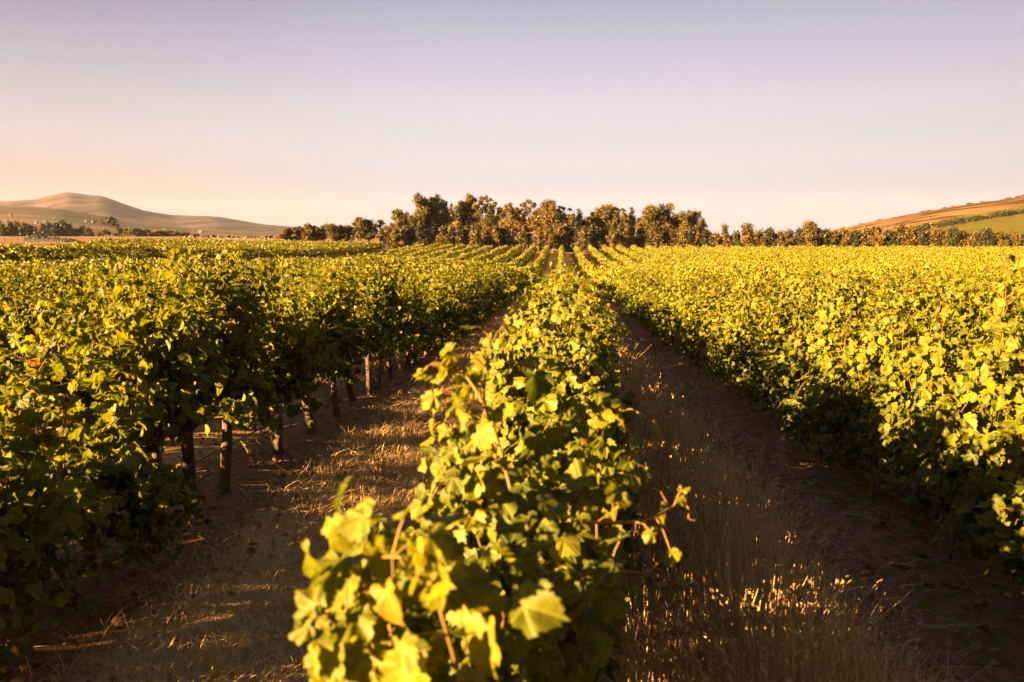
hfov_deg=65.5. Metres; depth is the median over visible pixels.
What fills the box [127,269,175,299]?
grape vine
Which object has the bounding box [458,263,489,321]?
grape vine
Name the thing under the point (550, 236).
bush
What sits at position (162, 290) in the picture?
grape vine
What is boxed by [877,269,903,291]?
grape vine
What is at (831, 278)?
grape vine
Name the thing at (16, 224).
tree
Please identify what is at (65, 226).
tree
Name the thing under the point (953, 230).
hedge bush
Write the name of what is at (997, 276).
grape vine
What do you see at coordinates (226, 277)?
grape vine
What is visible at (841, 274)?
grape vine
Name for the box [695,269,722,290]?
grape vine
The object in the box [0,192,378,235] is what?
mountain
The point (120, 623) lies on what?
soil clods
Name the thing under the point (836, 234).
hedge bush
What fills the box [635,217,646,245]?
eucalyptus tree
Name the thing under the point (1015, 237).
hedge bush
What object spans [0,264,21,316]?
grape vine
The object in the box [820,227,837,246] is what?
hedge bush
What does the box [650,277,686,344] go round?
grape vine
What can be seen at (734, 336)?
grape vine
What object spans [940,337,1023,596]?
grape vine
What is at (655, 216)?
eucalyptus tree
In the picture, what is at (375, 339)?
grape vine
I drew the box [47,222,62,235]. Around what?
tree
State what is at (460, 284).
grape vine
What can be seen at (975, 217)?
hill bush
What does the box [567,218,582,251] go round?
bush
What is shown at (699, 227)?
bush
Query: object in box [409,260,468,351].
grape vine
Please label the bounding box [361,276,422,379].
grape vine
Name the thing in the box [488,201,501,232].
eucalyptus tree
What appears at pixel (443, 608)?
grape vine
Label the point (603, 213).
eucalyptus tree
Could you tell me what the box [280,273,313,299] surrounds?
grape vine
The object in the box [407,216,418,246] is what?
bush
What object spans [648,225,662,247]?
bush
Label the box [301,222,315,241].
tree
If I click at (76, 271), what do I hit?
grape vine
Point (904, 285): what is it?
grape vine
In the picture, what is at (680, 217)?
eucalyptus tree
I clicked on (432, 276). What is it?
grape vine
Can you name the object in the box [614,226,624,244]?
bush
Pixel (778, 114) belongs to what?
sky
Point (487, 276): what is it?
grape vine
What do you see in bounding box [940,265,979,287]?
grape vine
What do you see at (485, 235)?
bush
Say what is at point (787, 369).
grape vine
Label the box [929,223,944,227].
hill bush
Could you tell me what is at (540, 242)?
bush
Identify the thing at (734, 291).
grape vine
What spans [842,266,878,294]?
grape vine
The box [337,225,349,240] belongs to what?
tree
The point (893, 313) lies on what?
grape vine
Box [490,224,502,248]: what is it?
bush
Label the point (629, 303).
grape vine
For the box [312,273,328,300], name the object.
grape vine
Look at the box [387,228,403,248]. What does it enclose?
bush
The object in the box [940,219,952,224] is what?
hill bush
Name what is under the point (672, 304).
grape vine
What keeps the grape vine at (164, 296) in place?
on the ground at (1008, 640)
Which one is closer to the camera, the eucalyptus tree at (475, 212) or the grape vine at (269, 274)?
the grape vine at (269, 274)
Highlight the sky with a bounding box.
[0,0,1023,235]
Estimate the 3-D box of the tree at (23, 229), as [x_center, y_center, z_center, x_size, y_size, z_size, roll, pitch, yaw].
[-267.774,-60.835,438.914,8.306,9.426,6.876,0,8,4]
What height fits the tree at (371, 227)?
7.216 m
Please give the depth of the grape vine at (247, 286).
22.71 m
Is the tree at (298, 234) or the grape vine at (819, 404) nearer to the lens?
the grape vine at (819, 404)
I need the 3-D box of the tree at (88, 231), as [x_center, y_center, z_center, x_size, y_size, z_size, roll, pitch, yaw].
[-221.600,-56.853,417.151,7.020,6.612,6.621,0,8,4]
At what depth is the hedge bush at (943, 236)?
173.00 m
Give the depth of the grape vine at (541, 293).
14.85 m
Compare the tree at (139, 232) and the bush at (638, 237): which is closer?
the bush at (638, 237)
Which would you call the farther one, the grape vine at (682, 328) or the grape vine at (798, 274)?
the grape vine at (798, 274)
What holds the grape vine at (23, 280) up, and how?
on the ground at (1008, 640)
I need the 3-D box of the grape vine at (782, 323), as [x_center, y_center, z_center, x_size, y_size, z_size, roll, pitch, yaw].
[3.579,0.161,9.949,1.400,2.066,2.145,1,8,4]
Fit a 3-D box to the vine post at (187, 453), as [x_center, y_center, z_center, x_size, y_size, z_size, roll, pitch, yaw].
[-2.574,0.796,6.310,0.103,1.456,0.106,0,8,4]
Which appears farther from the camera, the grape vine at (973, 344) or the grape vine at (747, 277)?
the grape vine at (747, 277)
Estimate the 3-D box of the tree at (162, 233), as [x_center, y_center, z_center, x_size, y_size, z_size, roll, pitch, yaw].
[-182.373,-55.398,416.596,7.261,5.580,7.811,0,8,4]
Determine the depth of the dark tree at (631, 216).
201.78 m
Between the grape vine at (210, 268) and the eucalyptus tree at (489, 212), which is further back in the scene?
the eucalyptus tree at (489, 212)
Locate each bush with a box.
[378,228,396,247]
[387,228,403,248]
[400,224,411,246]
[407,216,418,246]
[414,220,430,246]
[424,226,436,245]
[434,225,449,246]
[445,225,458,246]
[453,221,462,244]
[460,224,470,245]
[467,220,483,245]
[480,222,495,246]
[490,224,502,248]
[496,227,507,246]
[504,230,516,249]
[514,221,527,251]
[522,230,536,249]
[532,226,546,251]
[544,226,555,248]
[550,223,567,251]
[556,221,573,251]
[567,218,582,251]
[576,226,589,252]
[584,222,601,252]
[598,227,609,246]
[605,219,619,249]
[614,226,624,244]
[620,226,633,248]
[628,222,645,247]
[644,227,653,245]
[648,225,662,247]
[660,223,675,245]
[663,228,681,246]
[676,220,692,246]
[687,225,699,245]
[693,217,710,247]
[698,230,713,245]
[709,230,721,247]
[719,223,730,246]
[727,229,744,246]
[740,220,756,246]
[753,228,766,246]
[762,226,777,246]
[774,229,787,247]
[781,225,795,246]
[794,218,819,246]
[794,226,805,246]
[815,227,825,246]
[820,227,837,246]
[830,229,843,246]
[837,226,851,246]
[847,228,860,246]
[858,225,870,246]
[868,225,886,245]
[883,227,899,246]
[890,221,909,246]
[902,225,920,246]
[913,227,930,246]
[920,222,935,227]
[925,225,940,247]
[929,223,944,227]
[937,228,949,246]
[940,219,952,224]
[944,224,961,246]
[950,219,962,223]
[954,216,967,221]
[955,230,974,246]
[963,217,974,221]
[965,229,985,246]
[969,215,979,219]
[978,227,997,246]
[992,210,1009,216]
[992,229,1010,246]
[1003,208,1014,214]
[1006,230,1023,246]
[1019,232,1023,245]
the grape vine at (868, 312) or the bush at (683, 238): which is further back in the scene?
the bush at (683, 238)
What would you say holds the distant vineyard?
on the ground at (1008, 640)
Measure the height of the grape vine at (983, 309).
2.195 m
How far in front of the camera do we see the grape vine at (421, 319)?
14.91 m
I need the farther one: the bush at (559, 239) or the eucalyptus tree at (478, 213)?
the eucalyptus tree at (478, 213)
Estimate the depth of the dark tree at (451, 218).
199.73 m
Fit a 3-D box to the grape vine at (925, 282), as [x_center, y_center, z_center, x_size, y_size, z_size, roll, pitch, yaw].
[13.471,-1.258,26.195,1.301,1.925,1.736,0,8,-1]
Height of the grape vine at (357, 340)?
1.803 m
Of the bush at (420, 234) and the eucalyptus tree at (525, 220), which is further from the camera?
the eucalyptus tree at (525, 220)
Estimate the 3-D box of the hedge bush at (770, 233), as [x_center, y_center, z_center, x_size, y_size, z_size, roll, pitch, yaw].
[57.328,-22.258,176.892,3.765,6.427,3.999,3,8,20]
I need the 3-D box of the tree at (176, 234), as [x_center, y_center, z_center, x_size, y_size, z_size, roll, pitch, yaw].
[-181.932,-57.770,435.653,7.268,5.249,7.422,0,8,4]
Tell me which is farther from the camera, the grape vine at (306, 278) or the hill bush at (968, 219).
the hill bush at (968, 219)
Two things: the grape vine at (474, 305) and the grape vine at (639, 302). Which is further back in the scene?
the grape vine at (639, 302)
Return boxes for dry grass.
[0,312,991,681]
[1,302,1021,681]
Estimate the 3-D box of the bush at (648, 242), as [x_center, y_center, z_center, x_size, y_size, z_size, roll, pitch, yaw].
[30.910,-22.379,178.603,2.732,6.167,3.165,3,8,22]
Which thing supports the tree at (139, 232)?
on the ground at (1008, 640)
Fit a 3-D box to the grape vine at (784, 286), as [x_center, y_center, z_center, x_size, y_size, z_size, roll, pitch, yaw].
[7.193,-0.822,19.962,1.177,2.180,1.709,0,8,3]
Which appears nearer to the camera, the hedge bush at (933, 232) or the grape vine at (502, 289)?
the grape vine at (502, 289)
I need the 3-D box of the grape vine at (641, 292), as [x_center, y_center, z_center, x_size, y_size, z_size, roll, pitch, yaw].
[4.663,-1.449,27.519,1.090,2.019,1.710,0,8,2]
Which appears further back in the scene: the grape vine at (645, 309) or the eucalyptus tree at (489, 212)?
the eucalyptus tree at (489, 212)
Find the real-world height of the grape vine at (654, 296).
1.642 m
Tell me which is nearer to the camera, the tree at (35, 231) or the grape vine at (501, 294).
the grape vine at (501, 294)
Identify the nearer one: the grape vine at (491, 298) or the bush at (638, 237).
the grape vine at (491, 298)
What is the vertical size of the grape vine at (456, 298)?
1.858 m
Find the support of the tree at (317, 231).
on the ground at (1008, 640)
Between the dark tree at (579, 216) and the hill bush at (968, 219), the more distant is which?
the hill bush at (968, 219)
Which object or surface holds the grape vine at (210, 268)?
on the ground at (1008, 640)
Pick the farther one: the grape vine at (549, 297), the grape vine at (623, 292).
the grape vine at (623, 292)
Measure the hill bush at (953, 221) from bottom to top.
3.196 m
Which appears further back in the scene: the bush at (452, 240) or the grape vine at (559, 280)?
the bush at (452, 240)
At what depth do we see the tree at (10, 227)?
419.44 m
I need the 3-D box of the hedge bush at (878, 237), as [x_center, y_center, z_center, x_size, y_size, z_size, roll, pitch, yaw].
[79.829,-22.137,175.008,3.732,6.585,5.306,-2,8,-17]
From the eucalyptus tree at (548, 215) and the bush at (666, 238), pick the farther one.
the eucalyptus tree at (548, 215)
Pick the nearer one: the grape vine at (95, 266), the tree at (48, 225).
the grape vine at (95, 266)
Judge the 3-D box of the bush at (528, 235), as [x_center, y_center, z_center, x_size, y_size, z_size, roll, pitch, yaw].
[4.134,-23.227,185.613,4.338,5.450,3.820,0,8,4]
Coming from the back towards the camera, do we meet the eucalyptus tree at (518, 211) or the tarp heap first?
the eucalyptus tree at (518, 211)
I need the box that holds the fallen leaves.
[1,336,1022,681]
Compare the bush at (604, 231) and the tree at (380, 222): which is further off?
the tree at (380, 222)
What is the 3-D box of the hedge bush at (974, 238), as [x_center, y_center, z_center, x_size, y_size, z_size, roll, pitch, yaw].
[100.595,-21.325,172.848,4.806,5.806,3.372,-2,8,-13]
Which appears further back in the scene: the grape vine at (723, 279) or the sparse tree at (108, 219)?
the sparse tree at (108, 219)
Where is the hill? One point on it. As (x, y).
(1010, 223)
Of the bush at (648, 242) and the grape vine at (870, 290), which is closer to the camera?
the grape vine at (870, 290)
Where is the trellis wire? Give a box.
[0,344,226,399]
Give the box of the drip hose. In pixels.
[12,332,438,564]
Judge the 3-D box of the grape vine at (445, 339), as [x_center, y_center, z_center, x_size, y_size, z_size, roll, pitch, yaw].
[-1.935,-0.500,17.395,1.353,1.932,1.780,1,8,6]
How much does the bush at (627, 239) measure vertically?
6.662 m
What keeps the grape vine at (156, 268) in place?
on the ground at (1008, 640)
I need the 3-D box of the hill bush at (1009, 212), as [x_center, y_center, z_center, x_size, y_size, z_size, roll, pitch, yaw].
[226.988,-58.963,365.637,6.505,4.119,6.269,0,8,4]
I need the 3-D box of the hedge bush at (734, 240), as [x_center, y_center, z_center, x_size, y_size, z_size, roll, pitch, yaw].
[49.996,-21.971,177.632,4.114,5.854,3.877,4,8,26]
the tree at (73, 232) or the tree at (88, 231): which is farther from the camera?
the tree at (73, 232)
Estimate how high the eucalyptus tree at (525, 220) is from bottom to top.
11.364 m
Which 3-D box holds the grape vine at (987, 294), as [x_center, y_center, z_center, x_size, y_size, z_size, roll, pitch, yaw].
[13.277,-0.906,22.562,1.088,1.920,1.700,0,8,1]
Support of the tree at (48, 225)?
on the ground at (1008, 640)
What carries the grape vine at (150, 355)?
on the ground at (1008, 640)
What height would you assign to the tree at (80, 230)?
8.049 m
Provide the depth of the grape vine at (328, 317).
9.18 m
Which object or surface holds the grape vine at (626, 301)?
on the ground at (1008, 640)
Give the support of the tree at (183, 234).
on the ground at (1008, 640)
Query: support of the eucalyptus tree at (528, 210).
on the ground at (1008, 640)
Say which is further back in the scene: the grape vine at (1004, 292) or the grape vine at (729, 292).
the grape vine at (729, 292)
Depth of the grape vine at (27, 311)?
13.09 m
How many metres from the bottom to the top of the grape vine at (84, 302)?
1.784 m
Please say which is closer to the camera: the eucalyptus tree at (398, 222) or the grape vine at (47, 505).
the grape vine at (47, 505)
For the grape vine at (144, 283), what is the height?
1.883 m
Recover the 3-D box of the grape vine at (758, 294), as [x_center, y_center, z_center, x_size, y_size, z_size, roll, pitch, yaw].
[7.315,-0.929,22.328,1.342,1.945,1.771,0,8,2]
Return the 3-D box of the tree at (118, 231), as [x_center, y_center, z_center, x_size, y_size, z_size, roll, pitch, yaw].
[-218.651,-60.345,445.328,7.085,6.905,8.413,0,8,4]
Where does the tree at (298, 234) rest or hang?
on the ground at (1008, 640)
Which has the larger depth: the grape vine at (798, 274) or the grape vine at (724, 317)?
the grape vine at (798, 274)
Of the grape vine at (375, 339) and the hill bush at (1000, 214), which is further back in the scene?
the hill bush at (1000, 214)
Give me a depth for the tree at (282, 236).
187.42 m
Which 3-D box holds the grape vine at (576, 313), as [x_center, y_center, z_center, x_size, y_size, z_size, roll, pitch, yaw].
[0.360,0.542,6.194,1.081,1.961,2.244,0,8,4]
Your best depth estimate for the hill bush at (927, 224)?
340.42 m
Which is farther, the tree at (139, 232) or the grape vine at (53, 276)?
the tree at (139, 232)
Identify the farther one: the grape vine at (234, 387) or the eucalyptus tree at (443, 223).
the eucalyptus tree at (443, 223)
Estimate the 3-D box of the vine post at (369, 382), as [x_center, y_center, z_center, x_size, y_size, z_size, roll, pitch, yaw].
[-2.206,0.188,12.221,0.090,1.565,0.090,0,8,4]
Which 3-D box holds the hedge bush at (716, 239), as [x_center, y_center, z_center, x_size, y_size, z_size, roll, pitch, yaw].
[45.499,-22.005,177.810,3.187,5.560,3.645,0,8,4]
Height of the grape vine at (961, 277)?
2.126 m
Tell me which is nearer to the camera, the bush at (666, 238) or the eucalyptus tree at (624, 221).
the bush at (666, 238)
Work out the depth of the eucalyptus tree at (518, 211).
200.06 m
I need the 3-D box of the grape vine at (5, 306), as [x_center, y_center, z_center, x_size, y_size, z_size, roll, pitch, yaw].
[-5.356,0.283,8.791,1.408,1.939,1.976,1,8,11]
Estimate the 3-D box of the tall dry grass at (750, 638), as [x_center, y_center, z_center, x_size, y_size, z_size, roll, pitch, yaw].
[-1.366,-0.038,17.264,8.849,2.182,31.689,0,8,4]
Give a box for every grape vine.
[0,258,55,314]
[0,259,26,300]
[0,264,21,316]
[0,277,114,438]
[0,280,74,362]
[0,286,36,346]
[0,306,220,648]
[0,315,43,428]
[0,323,142,670]
[2,262,32,275]
[5,255,48,299]
[31,283,98,350]
[33,302,149,422]
[34,238,235,530]
[34,265,75,286]
[37,259,84,326]
[41,264,73,295]
[55,292,126,345]
[62,263,96,286]
[72,272,108,303]
[73,270,100,301]
[74,259,109,279]
[77,271,117,282]
[82,268,129,292]
[95,268,163,317]
[103,267,122,280]
[126,271,156,311]
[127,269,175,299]
[138,264,172,287]
[143,292,167,316]
[151,241,294,492]
[152,269,174,311]
[160,263,248,301]
[197,261,223,278]
[209,268,246,300]
[220,279,341,460]
[238,272,265,288]
[247,262,272,293]
[253,258,281,275]
[254,247,366,434]
[271,264,297,279]
[271,268,290,297]
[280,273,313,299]
[288,431,696,681]
[295,260,325,291]
[296,287,375,416]
[300,269,317,286]
[306,261,395,401]
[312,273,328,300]
[335,253,416,390]
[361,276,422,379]
[375,260,442,370]
[382,289,439,364]
[390,273,456,357]
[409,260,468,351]
[413,316,667,681]
[419,271,439,280]
[425,265,474,335]
[426,276,470,344]
[435,278,479,337]
[442,267,483,334]
[454,258,487,323]
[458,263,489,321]
[467,258,500,309]
[471,273,494,311]
[473,320,629,681]
[475,281,485,318]
[477,278,492,323]
[479,262,503,315]
[485,271,500,317]
[491,280,509,313]
[493,272,506,312]
[493,300,644,569]
[499,259,616,430]
[514,282,627,446]
[516,253,607,328]
[525,277,567,343]
[528,284,561,314]
[536,262,610,382]
[542,268,575,283]
[544,270,582,290]
[616,266,641,311]
[616,269,638,309]
[620,269,643,317]
[621,280,638,316]
[623,268,654,317]
[630,270,658,319]
[632,261,667,328]
[638,273,673,327]
[640,287,659,329]
[642,268,689,340]
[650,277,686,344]
[653,273,705,348]
[656,270,708,354]
[673,279,726,361]
[679,284,730,367]
[680,281,740,375]
[684,269,713,284]
[693,294,761,381]
[694,267,714,295]
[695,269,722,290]
[705,279,721,294]
[706,254,796,391]
[710,274,732,293]
[712,273,739,296]
[713,281,811,407]
[721,279,735,300]
[727,273,748,300]
[735,265,772,304]
[735,270,857,415]
[747,267,776,323]
[752,274,785,322]
[756,267,878,442]
[760,279,782,321]
[770,297,913,470]
[777,264,826,307]
[792,275,828,344]
[793,265,815,282]
[807,278,846,342]
[812,265,833,301]
[820,271,849,290]
[825,267,885,328]
[829,281,1003,506]
[832,268,858,279]
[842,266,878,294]
[851,279,924,369]
[852,299,880,327]
[861,280,897,306]
[868,272,909,308]
[869,246,1023,559]
[876,283,960,380]
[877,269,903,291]
[888,267,944,313]
[889,264,925,286]
[892,274,938,293]
[917,262,1002,401]
[933,275,990,312]
[936,267,982,288]
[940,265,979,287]
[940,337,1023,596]
[943,269,1023,404]
[963,267,1023,412]
[964,275,991,300]
[967,293,998,338]
[971,270,1023,310]
[977,270,1022,336]
[988,269,1023,297]
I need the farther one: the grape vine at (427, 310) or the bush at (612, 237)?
the bush at (612, 237)
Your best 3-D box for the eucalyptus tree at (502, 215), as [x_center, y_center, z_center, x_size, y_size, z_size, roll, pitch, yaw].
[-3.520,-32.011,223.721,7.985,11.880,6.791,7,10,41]
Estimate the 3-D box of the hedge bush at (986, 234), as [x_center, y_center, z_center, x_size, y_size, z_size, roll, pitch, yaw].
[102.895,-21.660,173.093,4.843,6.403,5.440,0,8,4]
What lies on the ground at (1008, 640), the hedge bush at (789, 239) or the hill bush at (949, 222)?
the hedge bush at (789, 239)
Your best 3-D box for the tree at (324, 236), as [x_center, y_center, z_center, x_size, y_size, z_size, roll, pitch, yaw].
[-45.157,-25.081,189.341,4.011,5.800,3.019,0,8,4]
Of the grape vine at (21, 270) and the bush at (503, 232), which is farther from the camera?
the bush at (503, 232)
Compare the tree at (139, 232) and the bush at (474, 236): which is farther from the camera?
the tree at (139, 232)
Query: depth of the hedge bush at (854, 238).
174.26 m
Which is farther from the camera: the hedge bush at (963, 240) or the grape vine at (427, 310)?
the hedge bush at (963, 240)
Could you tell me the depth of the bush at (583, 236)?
178.71 m
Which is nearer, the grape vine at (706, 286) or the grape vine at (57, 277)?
the grape vine at (57, 277)
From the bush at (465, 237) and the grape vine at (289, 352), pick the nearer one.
the grape vine at (289, 352)
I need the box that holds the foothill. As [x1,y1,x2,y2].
[0,205,352,236]
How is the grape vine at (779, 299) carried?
on the ground at (1008, 640)
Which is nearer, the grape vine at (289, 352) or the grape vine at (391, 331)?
the grape vine at (289, 352)
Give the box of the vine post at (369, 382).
[366,353,371,394]
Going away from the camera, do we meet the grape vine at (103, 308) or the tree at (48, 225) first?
the grape vine at (103, 308)
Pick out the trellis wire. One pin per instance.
(78, 380)
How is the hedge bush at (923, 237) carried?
on the ground at (1008, 640)
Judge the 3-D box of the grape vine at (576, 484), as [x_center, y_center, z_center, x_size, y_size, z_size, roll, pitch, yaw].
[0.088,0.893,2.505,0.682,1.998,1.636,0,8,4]
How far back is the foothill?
1152.83 m
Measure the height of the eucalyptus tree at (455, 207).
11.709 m
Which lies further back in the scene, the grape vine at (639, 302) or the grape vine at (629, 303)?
the grape vine at (629, 303)
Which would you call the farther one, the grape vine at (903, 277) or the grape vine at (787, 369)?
the grape vine at (903, 277)
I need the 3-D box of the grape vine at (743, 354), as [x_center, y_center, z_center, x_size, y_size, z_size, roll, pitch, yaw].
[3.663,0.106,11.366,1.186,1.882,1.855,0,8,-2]
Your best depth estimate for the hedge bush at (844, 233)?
174.66 m
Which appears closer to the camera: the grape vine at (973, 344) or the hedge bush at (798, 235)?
the grape vine at (973, 344)
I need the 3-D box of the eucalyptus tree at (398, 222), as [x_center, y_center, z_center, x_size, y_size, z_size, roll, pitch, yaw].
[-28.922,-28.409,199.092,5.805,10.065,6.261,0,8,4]
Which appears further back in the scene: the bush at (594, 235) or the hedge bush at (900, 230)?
the bush at (594, 235)
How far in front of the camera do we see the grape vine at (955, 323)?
11.56 m
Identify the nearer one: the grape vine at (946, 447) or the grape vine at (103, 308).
the grape vine at (946, 447)
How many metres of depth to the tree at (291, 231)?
188.31 m
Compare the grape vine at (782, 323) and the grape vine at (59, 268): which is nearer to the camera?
the grape vine at (782, 323)
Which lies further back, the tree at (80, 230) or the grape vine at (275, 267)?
the tree at (80, 230)
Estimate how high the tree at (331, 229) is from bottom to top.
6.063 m
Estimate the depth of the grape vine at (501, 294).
32.62 m
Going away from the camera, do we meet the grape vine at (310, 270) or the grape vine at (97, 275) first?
the grape vine at (97, 275)
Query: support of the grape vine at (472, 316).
on the ground at (1008, 640)
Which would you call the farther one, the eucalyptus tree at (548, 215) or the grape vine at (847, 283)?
the eucalyptus tree at (548, 215)
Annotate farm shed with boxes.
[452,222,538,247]
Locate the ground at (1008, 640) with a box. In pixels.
[0,236,1023,681]
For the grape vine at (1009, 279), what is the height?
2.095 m
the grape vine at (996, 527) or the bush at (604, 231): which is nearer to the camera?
the grape vine at (996, 527)
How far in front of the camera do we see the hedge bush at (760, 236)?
176.46 m
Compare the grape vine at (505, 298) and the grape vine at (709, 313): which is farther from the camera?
the grape vine at (505, 298)
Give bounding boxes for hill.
[794,196,1023,244]
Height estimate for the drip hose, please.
1.344 m
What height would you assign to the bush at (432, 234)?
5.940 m
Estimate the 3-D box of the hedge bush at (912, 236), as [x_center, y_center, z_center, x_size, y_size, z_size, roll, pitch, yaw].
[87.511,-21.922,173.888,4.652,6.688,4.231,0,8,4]
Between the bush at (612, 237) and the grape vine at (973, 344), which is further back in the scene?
the bush at (612, 237)
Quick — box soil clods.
[2,331,1023,681]
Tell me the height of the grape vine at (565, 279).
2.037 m
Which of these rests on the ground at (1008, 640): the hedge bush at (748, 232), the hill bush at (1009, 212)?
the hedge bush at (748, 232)
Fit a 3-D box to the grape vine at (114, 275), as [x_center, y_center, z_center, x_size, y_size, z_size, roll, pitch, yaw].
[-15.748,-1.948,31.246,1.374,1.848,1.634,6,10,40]
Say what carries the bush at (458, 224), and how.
on the ground at (1008, 640)
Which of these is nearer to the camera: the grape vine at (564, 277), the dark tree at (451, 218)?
the grape vine at (564, 277)
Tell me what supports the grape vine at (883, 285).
on the ground at (1008, 640)
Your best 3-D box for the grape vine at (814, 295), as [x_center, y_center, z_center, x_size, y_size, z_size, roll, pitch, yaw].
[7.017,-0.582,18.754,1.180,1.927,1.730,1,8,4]
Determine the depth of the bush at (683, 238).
177.63 m
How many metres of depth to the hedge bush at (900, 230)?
173.63 m
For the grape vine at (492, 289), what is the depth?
30.91 m
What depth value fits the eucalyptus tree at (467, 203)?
206.59 m
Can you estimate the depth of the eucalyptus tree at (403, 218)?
201.58 m
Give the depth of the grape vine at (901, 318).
13.21 m
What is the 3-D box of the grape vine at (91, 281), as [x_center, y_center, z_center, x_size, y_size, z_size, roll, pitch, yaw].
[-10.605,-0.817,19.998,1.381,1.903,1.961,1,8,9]
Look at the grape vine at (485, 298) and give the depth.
27.76 m
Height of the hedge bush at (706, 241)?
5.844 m
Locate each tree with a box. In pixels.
[0,222,7,235]
[5,221,16,235]
[13,220,20,235]
[18,222,29,235]
[25,224,33,235]
[31,226,39,235]
[38,223,46,235]
[42,221,52,235]
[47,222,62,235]
[57,219,71,235]
[69,227,77,235]
[75,224,84,235]
[80,226,94,235]
[95,215,119,235]
[112,227,123,235]
[118,226,129,235]
[127,227,136,236]
[133,228,146,236]
[147,230,158,236]
[158,230,172,236]
[172,231,181,236]
[179,231,191,236]
[277,229,289,239]
[285,227,297,240]
[293,226,304,240]
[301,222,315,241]
[311,225,322,241]
[316,224,328,240]
[323,223,339,242]
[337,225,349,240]
[341,225,355,241]
[352,216,368,241]
[361,219,378,241]
[374,219,385,241]
[378,224,391,246]
[389,208,404,236]
[395,211,409,240]
[405,191,434,230]
[424,194,449,243]
[433,209,448,241]
[445,203,455,235]
[452,205,462,221]
[455,209,470,221]
[457,193,480,228]
[457,207,466,233]
[468,204,482,220]
[472,195,493,228]
[481,203,498,221]
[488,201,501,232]
[496,207,506,220]
[498,201,518,235]
[505,211,526,221]
[514,205,528,234]
[519,199,539,231]
[527,198,567,246]
[556,205,571,232]
[563,212,575,245]
[570,208,584,244]
[585,215,593,242]
[590,204,616,235]
[607,204,622,243]
[612,207,630,234]
[627,207,637,240]
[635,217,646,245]
[639,204,667,236]
[656,202,677,241]
[671,211,691,245]
[686,208,707,245]
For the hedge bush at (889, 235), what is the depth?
173.51 m
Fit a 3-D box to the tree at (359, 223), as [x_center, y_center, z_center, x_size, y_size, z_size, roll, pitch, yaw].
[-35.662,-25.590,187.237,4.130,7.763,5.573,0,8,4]
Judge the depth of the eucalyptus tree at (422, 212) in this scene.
198.62 m
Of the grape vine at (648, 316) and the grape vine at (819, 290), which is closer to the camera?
the grape vine at (819, 290)
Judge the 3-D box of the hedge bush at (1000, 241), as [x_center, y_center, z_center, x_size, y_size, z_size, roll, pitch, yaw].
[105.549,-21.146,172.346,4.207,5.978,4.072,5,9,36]
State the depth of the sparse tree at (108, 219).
404.03 m
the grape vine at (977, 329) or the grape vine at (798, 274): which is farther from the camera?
the grape vine at (798, 274)
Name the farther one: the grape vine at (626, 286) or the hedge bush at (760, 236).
the hedge bush at (760, 236)
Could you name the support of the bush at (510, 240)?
on the ground at (1008, 640)
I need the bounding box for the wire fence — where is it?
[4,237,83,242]
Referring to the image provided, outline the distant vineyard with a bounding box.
[0,236,1023,306]
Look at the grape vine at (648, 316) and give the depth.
21.64 m
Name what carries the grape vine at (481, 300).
on the ground at (1008, 640)
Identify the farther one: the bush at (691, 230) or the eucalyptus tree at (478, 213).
the eucalyptus tree at (478, 213)
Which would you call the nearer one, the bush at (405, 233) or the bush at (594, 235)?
the bush at (594, 235)
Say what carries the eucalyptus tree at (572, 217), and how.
on the ground at (1008, 640)
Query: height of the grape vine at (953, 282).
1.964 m
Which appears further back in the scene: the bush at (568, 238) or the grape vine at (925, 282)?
the bush at (568, 238)
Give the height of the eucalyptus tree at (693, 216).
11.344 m
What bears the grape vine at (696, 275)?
on the ground at (1008, 640)
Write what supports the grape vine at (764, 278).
on the ground at (1008, 640)
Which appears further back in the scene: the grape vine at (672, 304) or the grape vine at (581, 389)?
the grape vine at (672, 304)
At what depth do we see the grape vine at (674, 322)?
18.22 m
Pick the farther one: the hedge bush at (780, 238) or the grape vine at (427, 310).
the hedge bush at (780, 238)
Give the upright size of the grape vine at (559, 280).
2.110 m
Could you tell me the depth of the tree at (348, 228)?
188.45 m
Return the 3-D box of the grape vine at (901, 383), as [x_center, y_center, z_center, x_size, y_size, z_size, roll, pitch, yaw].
[3.394,0.517,6.536,1.210,1.997,1.793,1,8,8]
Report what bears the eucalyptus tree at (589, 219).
on the ground at (1008, 640)
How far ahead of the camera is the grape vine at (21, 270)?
30.30 m
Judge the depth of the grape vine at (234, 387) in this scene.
6.94 m
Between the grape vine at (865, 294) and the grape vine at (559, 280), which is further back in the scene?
the grape vine at (559, 280)
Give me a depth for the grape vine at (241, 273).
13.97 m
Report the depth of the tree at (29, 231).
425.62 m
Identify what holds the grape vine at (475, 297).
on the ground at (1008, 640)
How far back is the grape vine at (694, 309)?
15.93 m
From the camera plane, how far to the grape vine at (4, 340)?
8.07 m
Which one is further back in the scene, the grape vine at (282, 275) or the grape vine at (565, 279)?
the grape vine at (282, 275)
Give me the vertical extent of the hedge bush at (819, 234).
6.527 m
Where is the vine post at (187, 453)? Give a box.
[181,428,197,516]
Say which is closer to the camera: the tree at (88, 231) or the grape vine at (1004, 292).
the grape vine at (1004, 292)
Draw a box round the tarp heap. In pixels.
[21,235,81,241]
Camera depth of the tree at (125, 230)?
432.39 m
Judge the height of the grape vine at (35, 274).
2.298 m
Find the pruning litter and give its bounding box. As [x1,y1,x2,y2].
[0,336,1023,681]
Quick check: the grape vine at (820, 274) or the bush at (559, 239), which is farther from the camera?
the bush at (559, 239)
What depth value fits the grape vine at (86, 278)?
20.82 m

